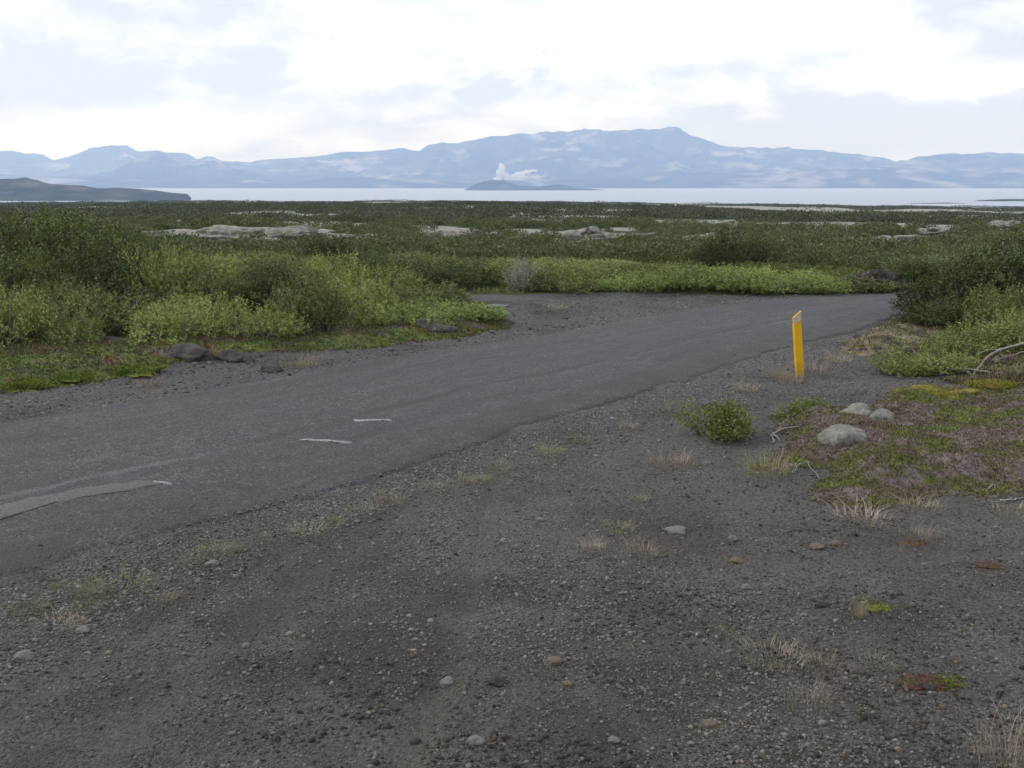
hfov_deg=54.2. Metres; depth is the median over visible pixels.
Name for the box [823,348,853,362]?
grass tuft
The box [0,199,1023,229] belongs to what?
scrub
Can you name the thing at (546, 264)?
willow shrub
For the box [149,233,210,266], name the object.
birch shrub
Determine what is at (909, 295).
birch shrub
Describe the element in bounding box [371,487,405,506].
grass tuft
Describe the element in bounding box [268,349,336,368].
grass tuft
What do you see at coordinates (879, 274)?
earth bank
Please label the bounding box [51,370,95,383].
moss cushion
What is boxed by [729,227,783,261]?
birch shrub
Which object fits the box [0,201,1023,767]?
ground
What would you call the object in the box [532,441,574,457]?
grass tuft
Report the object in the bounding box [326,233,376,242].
lava hump
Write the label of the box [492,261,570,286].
willow shrub
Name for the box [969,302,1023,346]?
willow shrub
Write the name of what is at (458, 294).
willow shrub
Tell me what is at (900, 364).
willow shrub
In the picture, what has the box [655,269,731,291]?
willow shrub
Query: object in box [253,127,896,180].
mountain
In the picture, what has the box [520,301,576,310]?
grass tuft
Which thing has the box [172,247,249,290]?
willow shrub
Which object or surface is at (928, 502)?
grass tuft
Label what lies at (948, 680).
creeping herb
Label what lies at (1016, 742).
grass tuft
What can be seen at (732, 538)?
stone
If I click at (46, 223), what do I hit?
birch shrub
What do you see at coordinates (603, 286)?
willow shrub
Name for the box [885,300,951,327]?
birch shrub
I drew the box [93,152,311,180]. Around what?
mountain
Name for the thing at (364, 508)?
grass tuft
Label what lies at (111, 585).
grass tuft
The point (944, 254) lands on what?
willow shrub
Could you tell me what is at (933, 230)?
lava hump
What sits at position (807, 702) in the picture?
grass tuft
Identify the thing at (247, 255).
birch shrub
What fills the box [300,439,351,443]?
road paint mark
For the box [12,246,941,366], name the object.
undergrowth
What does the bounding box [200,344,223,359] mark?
grass tuft
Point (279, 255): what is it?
willow shrub
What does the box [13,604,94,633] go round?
grass tuft
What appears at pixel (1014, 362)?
bank plants
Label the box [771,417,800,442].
dead branch
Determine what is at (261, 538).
grass tuft
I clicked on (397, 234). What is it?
birch scrub
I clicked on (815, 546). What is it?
stone
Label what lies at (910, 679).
creeping herb
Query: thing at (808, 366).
grass tuft
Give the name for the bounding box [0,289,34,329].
willow shrub
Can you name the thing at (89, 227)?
birch shrub
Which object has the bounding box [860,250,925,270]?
birch shrub
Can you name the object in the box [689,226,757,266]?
birch shrub
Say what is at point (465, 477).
grass tuft
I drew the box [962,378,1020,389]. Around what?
moss cushion
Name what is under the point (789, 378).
grass tuft
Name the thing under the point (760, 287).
willow shrub
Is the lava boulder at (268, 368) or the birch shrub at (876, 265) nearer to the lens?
the lava boulder at (268, 368)
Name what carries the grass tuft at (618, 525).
on the ground at (248, 617)
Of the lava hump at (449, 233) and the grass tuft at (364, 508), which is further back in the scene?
the lava hump at (449, 233)
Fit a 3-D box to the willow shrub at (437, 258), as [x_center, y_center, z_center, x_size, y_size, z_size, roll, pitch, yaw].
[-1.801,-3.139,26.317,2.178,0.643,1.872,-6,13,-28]
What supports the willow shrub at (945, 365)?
on the ground at (248, 617)
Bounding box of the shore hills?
[0,165,1023,187]
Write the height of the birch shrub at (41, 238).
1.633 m
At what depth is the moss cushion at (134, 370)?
13.04 m
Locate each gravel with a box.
[0,292,901,584]
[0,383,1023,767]
[655,323,965,402]
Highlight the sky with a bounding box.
[0,0,1023,161]
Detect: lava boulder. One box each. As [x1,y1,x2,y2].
[93,336,128,341]
[169,343,214,361]
[215,350,243,362]
[241,355,253,362]
[261,364,282,372]
[415,318,457,332]
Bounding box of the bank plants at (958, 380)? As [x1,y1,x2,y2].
[938,368,1023,387]
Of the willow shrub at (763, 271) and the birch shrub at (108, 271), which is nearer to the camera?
the birch shrub at (108, 271)
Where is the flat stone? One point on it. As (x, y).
(501, 305)
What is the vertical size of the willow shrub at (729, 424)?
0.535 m
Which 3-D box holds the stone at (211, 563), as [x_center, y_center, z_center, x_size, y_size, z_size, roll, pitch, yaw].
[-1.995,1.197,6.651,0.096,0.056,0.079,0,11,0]
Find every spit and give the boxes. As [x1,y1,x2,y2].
[908,203,966,203]
[977,199,1023,200]
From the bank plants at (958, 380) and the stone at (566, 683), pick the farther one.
the bank plants at (958, 380)
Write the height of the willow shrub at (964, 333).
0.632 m
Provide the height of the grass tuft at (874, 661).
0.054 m
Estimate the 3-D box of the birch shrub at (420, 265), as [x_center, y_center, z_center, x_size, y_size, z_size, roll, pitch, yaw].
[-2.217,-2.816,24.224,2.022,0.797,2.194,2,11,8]
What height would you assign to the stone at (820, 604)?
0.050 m
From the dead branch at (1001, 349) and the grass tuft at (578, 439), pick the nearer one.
the grass tuft at (578, 439)
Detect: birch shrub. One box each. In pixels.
[0,200,104,275]
[0,213,56,276]
[0,237,18,285]
[0,240,75,309]
[9,224,98,257]
[14,203,153,287]
[20,204,113,252]
[27,216,76,233]
[33,227,158,305]
[53,271,175,324]
[68,219,172,279]
[69,218,102,238]
[75,218,128,234]
[89,230,194,306]
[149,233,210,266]
[170,246,227,258]
[229,255,330,313]
[234,252,265,262]
[291,233,358,261]
[325,237,401,270]
[329,250,421,287]
[383,253,461,279]
[409,253,484,291]
[438,256,512,285]
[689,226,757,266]
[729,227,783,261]
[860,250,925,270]
[878,248,958,281]
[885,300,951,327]
[888,264,1005,319]
[907,288,1010,329]
[925,235,1023,313]
[932,243,1006,277]
[933,252,1015,280]
[961,220,1023,310]
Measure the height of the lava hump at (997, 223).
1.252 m
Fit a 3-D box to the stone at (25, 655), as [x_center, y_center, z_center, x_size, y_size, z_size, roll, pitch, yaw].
[-2.605,1.455,5.338,0.114,0.069,0.086,0,11,0]
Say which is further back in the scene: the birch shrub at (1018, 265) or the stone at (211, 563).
the birch shrub at (1018, 265)
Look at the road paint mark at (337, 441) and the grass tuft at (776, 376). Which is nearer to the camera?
the road paint mark at (337, 441)
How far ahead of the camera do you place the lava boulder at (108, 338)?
14.70 m
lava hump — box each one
[143,225,339,243]
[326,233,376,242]
[421,229,500,239]
[506,226,661,242]
[678,232,736,243]
[829,235,954,244]
[914,226,966,234]
[983,220,1022,229]
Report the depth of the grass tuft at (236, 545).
6.95 m
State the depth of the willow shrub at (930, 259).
26.73 m
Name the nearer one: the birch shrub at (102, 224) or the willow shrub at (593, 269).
the willow shrub at (593, 269)
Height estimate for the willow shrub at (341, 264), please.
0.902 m
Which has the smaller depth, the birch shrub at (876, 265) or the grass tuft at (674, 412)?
the grass tuft at (674, 412)
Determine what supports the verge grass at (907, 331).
on the ground at (248, 617)
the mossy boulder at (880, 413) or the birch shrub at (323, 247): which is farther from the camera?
the birch shrub at (323, 247)
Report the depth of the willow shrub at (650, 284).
22.12 m
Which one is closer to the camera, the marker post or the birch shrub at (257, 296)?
the marker post
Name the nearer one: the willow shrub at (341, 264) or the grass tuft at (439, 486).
the grass tuft at (439, 486)
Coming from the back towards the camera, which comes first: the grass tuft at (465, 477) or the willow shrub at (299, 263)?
the willow shrub at (299, 263)
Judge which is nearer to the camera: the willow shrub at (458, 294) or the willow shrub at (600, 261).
the willow shrub at (458, 294)
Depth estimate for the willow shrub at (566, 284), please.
21.74 m
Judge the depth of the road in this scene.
10.58 m
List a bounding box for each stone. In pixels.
[13,650,34,661]
[75,625,89,633]
[204,560,219,566]
[440,676,453,687]
[466,735,484,746]
[487,304,508,307]
[488,675,506,686]
[536,517,544,521]
[545,656,562,665]
[562,680,572,686]
[608,735,619,743]
[664,525,685,533]
[701,718,716,728]
[727,535,737,541]
[729,557,743,563]
[741,584,750,589]
[809,543,824,549]
[814,600,826,607]
[828,540,841,546]
[922,683,935,690]
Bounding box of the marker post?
[792,311,803,376]
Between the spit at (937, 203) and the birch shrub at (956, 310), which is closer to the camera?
the birch shrub at (956, 310)
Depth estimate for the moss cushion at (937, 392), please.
11.19 m
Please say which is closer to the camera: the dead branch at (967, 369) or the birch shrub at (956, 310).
the dead branch at (967, 369)
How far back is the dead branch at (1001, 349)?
12.18 m
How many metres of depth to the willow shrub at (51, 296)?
15.94 m
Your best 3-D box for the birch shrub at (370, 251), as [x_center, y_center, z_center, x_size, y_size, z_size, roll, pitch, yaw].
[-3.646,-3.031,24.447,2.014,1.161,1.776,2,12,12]
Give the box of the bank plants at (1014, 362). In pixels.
[876,327,1023,374]
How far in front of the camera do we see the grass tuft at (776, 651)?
5.38 m
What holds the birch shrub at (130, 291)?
on the ground at (248, 617)
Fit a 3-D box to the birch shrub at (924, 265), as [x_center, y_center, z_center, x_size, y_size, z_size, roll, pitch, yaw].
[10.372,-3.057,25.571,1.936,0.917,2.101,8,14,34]
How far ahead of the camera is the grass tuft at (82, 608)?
5.92 m
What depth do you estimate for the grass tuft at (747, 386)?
12.16 m
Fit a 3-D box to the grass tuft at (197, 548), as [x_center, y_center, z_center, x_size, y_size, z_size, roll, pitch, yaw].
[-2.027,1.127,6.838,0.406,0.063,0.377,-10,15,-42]
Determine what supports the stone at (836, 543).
on the ground at (248, 617)
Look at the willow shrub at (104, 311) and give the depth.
15.44 m
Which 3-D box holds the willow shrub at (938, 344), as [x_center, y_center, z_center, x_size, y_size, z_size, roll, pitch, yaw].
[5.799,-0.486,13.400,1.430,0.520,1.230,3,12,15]
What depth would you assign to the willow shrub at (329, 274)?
19.35 m
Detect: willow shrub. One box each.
[0,253,76,293]
[0,275,60,347]
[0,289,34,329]
[5,275,97,330]
[14,304,107,345]
[32,281,161,337]
[112,234,203,305]
[123,298,221,344]
[143,291,255,336]
[155,245,228,263]
[165,251,254,313]
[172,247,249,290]
[185,251,234,267]
[195,260,231,296]
[216,299,312,338]
[225,242,323,309]
[225,250,293,257]
[229,247,331,285]
[244,251,300,261]
[263,267,375,332]
[270,253,341,282]
[281,253,328,264]
[296,244,374,298]
[315,253,365,283]
[320,272,399,317]
[358,296,458,328]
[362,252,430,268]
[364,259,427,299]
[382,249,438,260]
[382,279,473,309]
[416,253,479,268]
[426,299,508,320]
[447,255,522,275]
[492,255,557,268]
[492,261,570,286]
[525,260,605,294]
[526,255,587,263]
[526,259,559,269]
[553,257,621,280]
[556,263,611,273]
[569,258,638,268]
[580,278,629,291]
[598,270,681,292]
[620,263,696,289]
[652,261,730,285]
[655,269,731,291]
[670,395,760,443]
[703,271,768,290]
[710,262,782,283]
[719,273,793,296]
[764,277,821,292]
[772,268,835,284]
[774,395,831,419]
[783,275,855,295]
[824,273,895,292]
[847,280,905,289]
[867,351,939,377]
[876,252,959,274]
[886,326,1000,360]
[904,344,999,373]
[918,250,962,261]
[939,311,1023,355]
[950,248,1019,265]
[962,280,1023,324]
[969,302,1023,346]
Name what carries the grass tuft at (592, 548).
on the ground at (248, 617)
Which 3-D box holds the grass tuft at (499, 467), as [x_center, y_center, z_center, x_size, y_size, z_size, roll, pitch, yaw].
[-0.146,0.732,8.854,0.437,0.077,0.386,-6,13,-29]
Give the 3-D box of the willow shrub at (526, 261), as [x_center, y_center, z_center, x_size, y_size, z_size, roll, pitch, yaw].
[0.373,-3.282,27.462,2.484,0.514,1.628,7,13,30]
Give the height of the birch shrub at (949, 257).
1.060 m
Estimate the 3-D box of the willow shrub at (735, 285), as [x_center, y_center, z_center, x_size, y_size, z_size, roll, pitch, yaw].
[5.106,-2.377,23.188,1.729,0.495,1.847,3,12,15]
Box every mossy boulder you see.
[817,424,867,446]
[839,403,871,416]
[869,408,895,419]
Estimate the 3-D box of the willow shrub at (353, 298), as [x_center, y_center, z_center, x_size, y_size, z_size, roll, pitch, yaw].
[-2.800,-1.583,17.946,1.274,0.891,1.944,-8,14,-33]
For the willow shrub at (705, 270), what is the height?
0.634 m
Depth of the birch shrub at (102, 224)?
36.04 m
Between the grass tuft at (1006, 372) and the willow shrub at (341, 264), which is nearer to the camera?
the grass tuft at (1006, 372)
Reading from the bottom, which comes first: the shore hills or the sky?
the shore hills
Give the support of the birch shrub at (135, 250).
on the ground at (248, 617)
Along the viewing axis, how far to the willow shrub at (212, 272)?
19.52 m
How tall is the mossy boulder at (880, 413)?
0.241 m
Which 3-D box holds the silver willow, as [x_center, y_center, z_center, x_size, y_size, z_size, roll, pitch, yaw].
[0.236,-2.443,22.100,1.142,0.955,1.136,7,13,32]
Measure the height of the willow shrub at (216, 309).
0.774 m
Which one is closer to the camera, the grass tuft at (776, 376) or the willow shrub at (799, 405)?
the willow shrub at (799, 405)
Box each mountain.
[0,145,305,176]
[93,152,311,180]
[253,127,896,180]
[884,152,1023,168]
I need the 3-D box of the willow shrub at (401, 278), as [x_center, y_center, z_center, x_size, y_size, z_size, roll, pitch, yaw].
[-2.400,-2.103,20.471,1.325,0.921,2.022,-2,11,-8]
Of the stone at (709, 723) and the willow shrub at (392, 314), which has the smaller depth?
the stone at (709, 723)
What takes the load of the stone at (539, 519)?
on the ground at (248, 617)
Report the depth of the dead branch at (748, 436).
9.93 m
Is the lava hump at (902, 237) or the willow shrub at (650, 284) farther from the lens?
the lava hump at (902, 237)
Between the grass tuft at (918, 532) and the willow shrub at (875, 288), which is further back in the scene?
the willow shrub at (875, 288)
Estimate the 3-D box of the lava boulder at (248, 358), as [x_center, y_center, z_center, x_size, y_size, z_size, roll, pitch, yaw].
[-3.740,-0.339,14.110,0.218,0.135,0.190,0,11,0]
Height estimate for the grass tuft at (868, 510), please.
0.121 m
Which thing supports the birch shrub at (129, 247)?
on the ground at (248, 617)
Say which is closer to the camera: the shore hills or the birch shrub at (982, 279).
the birch shrub at (982, 279)
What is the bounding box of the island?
[465,180,599,190]
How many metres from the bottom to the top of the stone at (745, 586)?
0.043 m
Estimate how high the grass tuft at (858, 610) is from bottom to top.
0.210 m
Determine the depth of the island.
7319.06 m
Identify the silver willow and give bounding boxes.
[502,252,547,291]
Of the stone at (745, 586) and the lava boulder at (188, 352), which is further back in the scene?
the lava boulder at (188, 352)
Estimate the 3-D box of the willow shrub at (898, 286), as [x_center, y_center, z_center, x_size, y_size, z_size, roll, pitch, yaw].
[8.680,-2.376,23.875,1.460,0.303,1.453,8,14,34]
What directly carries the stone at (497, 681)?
on the ground at (248, 617)
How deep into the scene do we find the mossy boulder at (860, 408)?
10.37 m
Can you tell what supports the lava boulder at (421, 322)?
on the ground at (248, 617)
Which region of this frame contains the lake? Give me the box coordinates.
[0,188,1023,206]
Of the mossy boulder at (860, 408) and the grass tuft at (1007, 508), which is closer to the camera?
the grass tuft at (1007, 508)
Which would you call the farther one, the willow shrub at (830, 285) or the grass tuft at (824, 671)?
the willow shrub at (830, 285)
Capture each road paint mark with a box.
[153,480,171,484]
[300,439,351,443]
[354,419,391,421]
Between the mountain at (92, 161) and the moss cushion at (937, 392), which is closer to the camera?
the moss cushion at (937, 392)
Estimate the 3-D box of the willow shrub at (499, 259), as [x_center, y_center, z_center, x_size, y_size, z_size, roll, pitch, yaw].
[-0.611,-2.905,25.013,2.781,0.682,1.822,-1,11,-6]
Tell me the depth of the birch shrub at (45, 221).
27.19 m
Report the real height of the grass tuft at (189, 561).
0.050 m
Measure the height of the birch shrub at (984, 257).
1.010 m
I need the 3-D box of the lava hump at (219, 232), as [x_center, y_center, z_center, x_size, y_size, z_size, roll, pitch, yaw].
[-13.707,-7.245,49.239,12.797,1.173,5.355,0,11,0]
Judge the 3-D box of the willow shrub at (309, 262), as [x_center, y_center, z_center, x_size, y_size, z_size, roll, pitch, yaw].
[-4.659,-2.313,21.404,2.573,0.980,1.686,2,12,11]
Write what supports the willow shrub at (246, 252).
on the ground at (248, 617)
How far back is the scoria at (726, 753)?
4.91 m
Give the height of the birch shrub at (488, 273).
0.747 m
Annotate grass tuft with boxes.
[3,589,52,619]
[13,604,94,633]
[54,560,177,604]
[59,593,104,614]
[63,577,123,601]
[133,374,164,388]
[151,586,176,601]
[179,553,203,566]
[191,536,237,558]
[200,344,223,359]
[218,540,253,552]
[250,530,271,545]
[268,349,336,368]
[289,518,336,536]
[321,512,344,527]
[330,501,399,516]
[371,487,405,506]
[419,479,461,491]
[447,467,478,484]
[486,460,512,472]
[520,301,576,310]
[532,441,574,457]
[565,434,591,442]
[581,534,621,552]
[599,516,634,534]
[615,533,671,554]
[618,419,640,428]
[632,439,694,468]
[647,396,690,416]
[726,380,762,391]
[733,628,822,673]
[739,444,804,477]
[750,358,797,380]
[772,665,854,719]
[774,366,804,383]
[786,641,858,675]
[787,355,838,373]
[820,492,916,528]
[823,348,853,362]
[843,337,886,347]
[845,584,873,619]
[857,649,897,669]
[877,489,958,514]
[898,523,937,541]
[929,684,1023,767]
[987,364,1023,380]
[988,499,1023,518]
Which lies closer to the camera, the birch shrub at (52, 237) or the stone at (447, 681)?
the stone at (447, 681)
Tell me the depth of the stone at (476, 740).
4.49 m
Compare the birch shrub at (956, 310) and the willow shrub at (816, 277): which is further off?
the willow shrub at (816, 277)
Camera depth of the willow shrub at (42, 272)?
18.26 m
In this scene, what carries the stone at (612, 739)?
on the ground at (248, 617)
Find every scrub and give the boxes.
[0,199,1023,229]
[0,210,1023,267]
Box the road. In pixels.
[0,291,961,577]
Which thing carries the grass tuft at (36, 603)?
on the ground at (248, 617)
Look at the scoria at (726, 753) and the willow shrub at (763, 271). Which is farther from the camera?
the willow shrub at (763, 271)
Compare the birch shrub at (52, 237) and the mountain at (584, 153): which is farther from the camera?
the mountain at (584, 153)
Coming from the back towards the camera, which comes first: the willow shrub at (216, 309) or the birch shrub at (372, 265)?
the birch shrub at (372, 265)
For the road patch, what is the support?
on the road
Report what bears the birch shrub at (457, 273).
on the ground at (248, 617)
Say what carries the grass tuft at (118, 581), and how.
on the ground at (248, 617)
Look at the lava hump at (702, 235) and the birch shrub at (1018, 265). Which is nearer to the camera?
the birch shrub at (1018, 265)
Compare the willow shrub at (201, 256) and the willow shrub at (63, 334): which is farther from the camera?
the willow shrub at (201, 256)
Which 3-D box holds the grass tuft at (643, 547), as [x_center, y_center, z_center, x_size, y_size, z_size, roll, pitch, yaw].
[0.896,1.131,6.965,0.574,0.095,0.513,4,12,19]
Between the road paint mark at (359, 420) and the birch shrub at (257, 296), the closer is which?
the road paint mark at (359, 420)
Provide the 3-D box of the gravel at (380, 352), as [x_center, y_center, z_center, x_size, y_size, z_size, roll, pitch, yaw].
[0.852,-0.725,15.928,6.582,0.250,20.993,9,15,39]
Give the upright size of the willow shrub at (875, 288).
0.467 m
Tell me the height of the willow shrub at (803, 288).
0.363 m
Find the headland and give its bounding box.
[0,177,190,200]
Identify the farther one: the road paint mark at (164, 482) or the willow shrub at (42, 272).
the willow shrub at (42, 272)
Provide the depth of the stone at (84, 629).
5.62 m
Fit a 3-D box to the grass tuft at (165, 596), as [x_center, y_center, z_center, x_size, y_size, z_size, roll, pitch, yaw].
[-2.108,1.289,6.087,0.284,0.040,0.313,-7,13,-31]
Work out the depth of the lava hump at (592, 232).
42.77 m
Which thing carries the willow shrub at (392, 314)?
on the ground at (248, 617)
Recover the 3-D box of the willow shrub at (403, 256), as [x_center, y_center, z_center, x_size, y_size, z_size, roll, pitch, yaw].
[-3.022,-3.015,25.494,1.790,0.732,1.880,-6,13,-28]
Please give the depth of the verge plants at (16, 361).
14.03 m
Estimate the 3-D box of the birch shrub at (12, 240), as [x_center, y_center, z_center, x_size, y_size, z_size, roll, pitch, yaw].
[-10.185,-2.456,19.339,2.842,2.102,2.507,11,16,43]
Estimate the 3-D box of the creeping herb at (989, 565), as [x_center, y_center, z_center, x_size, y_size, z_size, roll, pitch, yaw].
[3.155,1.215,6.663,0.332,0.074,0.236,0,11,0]
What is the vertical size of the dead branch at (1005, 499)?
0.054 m
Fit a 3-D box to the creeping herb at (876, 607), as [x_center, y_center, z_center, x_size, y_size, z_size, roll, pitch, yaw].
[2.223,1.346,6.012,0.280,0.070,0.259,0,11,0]
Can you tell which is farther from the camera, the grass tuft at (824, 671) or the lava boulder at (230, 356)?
the lava boulder at (230, 356)
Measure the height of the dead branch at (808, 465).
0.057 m
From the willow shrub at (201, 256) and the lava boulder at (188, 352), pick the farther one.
the willow shrub at (201, 256)
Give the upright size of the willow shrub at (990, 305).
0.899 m
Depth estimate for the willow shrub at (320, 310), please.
15.89 m
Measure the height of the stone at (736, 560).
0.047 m
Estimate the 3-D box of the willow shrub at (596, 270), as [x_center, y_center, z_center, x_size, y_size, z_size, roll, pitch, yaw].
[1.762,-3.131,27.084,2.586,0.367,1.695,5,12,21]
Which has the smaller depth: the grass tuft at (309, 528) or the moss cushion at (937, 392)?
the grass tuft at (309, 528)
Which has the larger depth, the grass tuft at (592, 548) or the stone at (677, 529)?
the stone at (677, 529)
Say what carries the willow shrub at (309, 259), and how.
on the ground at (248, 617)
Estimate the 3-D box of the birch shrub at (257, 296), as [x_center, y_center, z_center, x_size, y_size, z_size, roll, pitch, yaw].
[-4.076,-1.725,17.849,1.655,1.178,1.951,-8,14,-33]
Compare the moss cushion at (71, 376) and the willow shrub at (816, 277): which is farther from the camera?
the willow shrub at (816, 277)
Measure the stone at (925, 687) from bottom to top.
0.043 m
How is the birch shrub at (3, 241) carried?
on the ground at (248, 617)
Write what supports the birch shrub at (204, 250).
on the ground at (248, 617)
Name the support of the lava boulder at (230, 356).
on the ground at (248, 617)
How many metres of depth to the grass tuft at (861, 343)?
15.51 m
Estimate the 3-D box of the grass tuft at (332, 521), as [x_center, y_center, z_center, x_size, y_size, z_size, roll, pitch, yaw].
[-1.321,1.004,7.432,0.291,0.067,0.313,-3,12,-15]
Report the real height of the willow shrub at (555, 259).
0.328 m
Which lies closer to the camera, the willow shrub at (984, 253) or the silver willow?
the silver willow
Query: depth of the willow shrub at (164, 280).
17.82 m
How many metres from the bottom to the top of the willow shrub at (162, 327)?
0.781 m
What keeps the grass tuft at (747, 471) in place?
on the ground at (248, 617)
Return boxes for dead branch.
[705,428,752,438]
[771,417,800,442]
[793,461,819,478]
[940,367,1001,374]
[973,342,1023,374]
[986,484,1023,500]
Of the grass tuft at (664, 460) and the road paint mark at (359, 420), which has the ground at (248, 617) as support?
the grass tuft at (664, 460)
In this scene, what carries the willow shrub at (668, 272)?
on the ground at (248, 617)
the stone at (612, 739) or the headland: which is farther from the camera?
the headland
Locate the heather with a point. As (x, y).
(927, 443)
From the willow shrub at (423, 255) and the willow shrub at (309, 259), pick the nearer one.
the willow shrub at (309, 259)
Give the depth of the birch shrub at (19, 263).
16.84 m
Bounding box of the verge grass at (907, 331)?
[835,303,1017,356]
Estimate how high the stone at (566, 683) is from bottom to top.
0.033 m
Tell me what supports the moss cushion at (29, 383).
on the ground at (248, 617)
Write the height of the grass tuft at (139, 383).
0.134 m
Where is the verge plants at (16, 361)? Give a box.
[0,311,511,393]
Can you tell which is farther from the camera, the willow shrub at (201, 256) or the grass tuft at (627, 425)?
the willow shrub at (201, 256)
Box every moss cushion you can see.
[0,376,60,392]
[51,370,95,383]
[94,362,168,377]
[880,382,985,399]
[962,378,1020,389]
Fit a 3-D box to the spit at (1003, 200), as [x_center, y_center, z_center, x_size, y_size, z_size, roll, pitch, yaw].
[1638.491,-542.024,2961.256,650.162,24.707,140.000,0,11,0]
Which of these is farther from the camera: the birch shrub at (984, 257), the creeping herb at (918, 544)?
the birch shrub at (984, 257)
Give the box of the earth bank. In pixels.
[841,269,905,292]
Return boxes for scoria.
[230,437,1023,767]
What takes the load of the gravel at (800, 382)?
on the ground at (248, 617)
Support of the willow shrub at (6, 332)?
on the ground at (248, 617)
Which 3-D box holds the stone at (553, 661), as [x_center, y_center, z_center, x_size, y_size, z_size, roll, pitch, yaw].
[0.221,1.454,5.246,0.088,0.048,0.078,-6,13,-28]
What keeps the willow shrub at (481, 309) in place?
on the ground at (248, 617)
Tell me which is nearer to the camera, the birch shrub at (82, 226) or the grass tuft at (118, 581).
the grass tuft at (118, 581)
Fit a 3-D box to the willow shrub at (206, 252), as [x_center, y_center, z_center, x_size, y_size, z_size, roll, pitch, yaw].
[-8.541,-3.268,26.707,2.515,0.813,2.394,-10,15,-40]
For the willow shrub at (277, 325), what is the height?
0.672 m
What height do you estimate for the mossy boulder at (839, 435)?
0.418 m
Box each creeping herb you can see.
[863,597,900,614]
[883,667,961,694]
[895,537,945,550]
[916,672,970,693]
[960,559,1010,572]
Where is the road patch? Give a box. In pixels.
[0,480,162,519]
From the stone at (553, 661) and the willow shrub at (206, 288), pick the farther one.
the willow shrub at (206, 288)
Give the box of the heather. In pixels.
[749,384,1023,507]
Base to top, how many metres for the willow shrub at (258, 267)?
1.388 m

